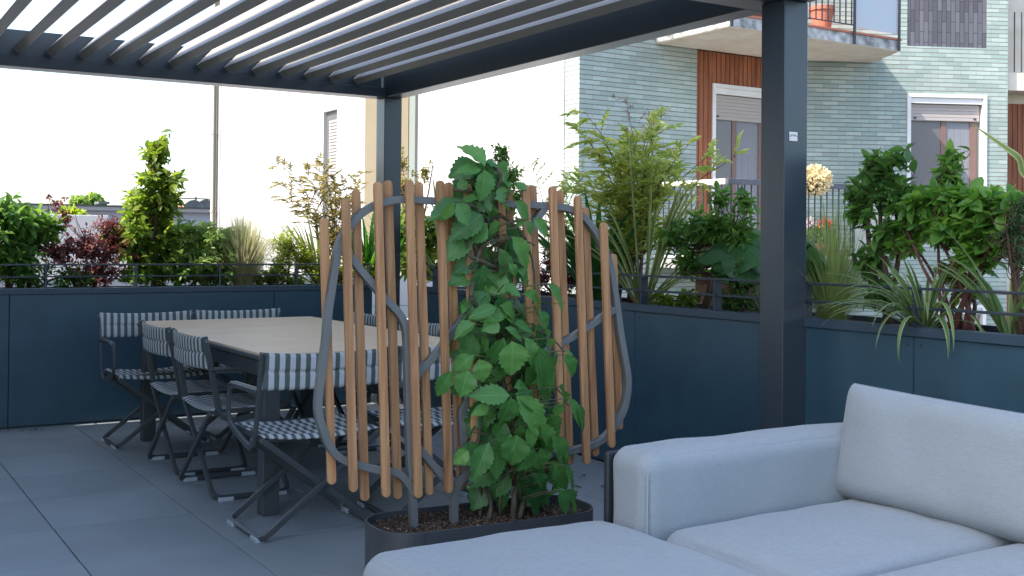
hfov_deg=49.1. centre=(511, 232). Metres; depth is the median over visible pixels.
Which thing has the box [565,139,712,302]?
variegated flax
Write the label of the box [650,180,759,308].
camellia
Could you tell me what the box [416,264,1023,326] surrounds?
railing
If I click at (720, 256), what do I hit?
leopard plant
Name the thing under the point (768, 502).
sofa
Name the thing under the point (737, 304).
box shrub
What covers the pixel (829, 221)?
geranium
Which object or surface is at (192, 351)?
folding armchair
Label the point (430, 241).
lobed leaf shrub
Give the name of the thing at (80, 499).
terrace floor
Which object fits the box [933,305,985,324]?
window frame
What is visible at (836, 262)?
feather grass
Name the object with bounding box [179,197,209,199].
roof antenna
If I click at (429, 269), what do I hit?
variegated flax
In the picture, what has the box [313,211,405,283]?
agapanthus
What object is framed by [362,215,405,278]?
agapanthus
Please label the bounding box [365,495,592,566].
planter box
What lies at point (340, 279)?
green shrub
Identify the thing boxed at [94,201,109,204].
chimney
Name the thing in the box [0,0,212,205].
sky
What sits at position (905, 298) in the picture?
variegated flax
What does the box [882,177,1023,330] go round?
leafy shrub
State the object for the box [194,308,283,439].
folding armchair
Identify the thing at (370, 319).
folding armchair
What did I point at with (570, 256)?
agapanthus
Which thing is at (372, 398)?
terrace slab
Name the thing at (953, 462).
back cushion
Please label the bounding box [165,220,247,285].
rounded shrub
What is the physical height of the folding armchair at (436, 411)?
0.809 m
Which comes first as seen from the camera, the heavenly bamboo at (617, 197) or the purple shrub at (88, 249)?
the heavenly bamboo at (617, 197)
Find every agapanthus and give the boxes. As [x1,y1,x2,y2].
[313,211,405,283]
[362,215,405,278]
[514,189,670,299]
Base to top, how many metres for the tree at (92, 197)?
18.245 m
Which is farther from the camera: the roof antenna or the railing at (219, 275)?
the roof antenna
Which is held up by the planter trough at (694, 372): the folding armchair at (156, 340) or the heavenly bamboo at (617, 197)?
the heavenly bamboo at (617, 197)
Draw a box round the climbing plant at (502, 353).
[428,144,584,520]
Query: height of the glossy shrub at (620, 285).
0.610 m
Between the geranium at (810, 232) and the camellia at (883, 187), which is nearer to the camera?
the camellia at (883, 187)
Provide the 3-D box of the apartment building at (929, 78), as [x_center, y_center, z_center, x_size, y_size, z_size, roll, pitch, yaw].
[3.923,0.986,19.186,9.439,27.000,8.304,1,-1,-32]
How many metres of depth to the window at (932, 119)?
17.56 m
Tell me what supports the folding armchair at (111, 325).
on the terrace floor
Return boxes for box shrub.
[265,224,319,283]
[709,257,759,312]
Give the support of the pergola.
on the terrace floor
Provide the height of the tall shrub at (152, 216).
1.200 m
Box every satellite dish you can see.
[185,200,203,206]
[196,199,209,207]
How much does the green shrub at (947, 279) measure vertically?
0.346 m
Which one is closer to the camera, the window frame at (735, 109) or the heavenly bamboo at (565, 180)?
the heavenly bamboo at (565, 180)
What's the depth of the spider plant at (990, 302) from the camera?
4.49 m
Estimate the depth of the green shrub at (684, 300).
6.14 m
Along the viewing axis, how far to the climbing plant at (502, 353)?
3.98 m
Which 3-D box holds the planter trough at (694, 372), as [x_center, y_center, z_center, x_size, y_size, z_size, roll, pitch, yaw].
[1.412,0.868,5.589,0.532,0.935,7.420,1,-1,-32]
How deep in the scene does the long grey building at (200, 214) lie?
42.36 m
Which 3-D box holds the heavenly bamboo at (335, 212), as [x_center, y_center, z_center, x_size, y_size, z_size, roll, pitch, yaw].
[-1.497,-0.112,9.001,0.951,1.098,0.554,1,-1,-32]
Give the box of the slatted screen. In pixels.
[313,180,631,527]
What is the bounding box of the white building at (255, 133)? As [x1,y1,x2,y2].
[210,0,564,291]
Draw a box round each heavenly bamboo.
[267,152,373,260]
[520,157,587,295]
[557,94,749,302]
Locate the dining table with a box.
[137,316,470,516]
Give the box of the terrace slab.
[8,394,603,461]
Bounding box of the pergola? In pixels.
[0,0,815,429]
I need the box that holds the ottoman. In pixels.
[363,521,757,575]
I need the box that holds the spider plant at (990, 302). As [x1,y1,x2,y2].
[918,238,1023,333]
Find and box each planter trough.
[0,283,371,428]
[417,286,1023,460]
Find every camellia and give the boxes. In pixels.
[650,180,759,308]
[839,143,917,323]
[929,138,969,324]
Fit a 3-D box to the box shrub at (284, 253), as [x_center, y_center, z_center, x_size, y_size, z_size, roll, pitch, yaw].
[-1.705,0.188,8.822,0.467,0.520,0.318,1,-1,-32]
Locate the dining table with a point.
(243, 343)
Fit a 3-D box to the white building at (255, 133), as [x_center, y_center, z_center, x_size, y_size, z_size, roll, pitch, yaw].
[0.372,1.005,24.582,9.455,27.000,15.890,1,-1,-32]
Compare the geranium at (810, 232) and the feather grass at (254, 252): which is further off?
the geranium at (810, 232)
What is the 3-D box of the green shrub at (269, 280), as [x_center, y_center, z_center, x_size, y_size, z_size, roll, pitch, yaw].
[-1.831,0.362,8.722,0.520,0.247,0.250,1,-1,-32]
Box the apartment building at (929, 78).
[564,0,1023,325]
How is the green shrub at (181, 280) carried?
on the planter trough at (49, 359)
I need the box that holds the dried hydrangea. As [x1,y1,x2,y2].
[807,164,833,196]
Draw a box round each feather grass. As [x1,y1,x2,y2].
[204,209,291,285]
[750,191,916,319]
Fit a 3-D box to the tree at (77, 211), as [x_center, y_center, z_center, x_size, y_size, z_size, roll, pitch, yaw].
[-12.675,6.811,32.187,1.522,15.315,1.716,1,-1,-32]
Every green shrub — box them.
[0,255,102,288]
[117,262,235,286]
[252,265,308,290]
[312,252,374,283]
[650,288,701,307]
[931,255,982,329]
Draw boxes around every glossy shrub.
[486,142,524,252]
[571,209,654,301]
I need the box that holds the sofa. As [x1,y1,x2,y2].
[604,422,1023,575]
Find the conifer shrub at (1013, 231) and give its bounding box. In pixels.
[987,188,1023,334]
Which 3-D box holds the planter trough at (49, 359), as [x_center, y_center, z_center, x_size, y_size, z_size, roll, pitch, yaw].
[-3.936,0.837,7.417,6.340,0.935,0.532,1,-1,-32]
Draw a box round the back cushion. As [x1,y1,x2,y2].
[835,383,1023,542]
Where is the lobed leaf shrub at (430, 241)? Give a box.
[400,203,457,282]
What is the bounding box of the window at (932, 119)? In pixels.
[906,93,986,190]
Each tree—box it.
[53,203,88,214]
[68,195,87,204]
[85,190,104,204]
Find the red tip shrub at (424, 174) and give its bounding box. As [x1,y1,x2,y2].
[401,141,433,230]
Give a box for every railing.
[0,263,371,287]
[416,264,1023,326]
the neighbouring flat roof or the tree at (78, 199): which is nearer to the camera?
the neighbouring flat roof
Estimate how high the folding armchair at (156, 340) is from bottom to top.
0.809 m
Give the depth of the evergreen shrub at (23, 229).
7.69 m
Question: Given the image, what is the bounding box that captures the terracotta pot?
[811,4,832,27]
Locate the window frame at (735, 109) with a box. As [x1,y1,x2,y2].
[711,83,760,229]
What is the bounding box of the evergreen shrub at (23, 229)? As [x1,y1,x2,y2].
[0,191,67,288]
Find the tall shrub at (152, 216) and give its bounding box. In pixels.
[94,129,197,286]
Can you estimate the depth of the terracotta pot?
15.67 m
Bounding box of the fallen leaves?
[0,417,602,487]
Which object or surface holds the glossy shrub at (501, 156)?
on the planter trough at (694, 372)
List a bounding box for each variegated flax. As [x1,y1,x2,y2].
[263,205,337,284]
[398,174,447,285]
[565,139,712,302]
[814,254,994,362]
[972,124,1023,177]
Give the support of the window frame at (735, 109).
in the apartment building at (929, 78)
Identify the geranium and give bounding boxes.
[806,216,837,243]
[819,218,833,229]
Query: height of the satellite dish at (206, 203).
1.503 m
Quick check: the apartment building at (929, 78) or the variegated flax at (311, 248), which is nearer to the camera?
the variegated flax at (311, 248)
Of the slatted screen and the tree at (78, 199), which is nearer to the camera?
the slatted screen
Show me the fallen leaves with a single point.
(202, 417)
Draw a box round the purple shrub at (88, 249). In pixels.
[33,194,139,287]
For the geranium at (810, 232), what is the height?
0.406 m
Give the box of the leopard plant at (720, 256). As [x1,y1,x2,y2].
[698,228,828,312]
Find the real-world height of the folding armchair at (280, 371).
0.809 m
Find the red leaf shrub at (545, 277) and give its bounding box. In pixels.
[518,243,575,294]
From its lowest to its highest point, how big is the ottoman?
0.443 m
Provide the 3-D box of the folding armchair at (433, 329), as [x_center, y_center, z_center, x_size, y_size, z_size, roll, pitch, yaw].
[-0.746,0.922,6.569,0.502,0.809,0.610,1,-1,-32]
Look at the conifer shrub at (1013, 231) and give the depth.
4.41 m
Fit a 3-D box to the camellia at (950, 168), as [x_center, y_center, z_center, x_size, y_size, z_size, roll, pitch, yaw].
[1.952,0.010,4.989,0.188,0.863,0.181,1,-1,-32]
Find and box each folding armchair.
[97,310,208,449]
[138,320,249,474]
[169,328,295,501]
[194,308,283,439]
[226,346,388,543]
[292,311,386,447]
[334,321,439,466]
[356,346,468,513]
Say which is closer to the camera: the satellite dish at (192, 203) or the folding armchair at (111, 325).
the folding armchair at (111, 325)
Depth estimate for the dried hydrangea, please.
15.23 m
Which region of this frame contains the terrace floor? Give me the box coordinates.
[0,402,603,575]
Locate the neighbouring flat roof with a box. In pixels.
[0,214,521,317]
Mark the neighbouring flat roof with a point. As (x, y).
(82, 220)
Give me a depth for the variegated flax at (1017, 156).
4.26 m
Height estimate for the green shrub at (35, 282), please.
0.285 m
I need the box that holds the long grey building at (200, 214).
[18,203,209,236]
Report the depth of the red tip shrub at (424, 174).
9.16 m
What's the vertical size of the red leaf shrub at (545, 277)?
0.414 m

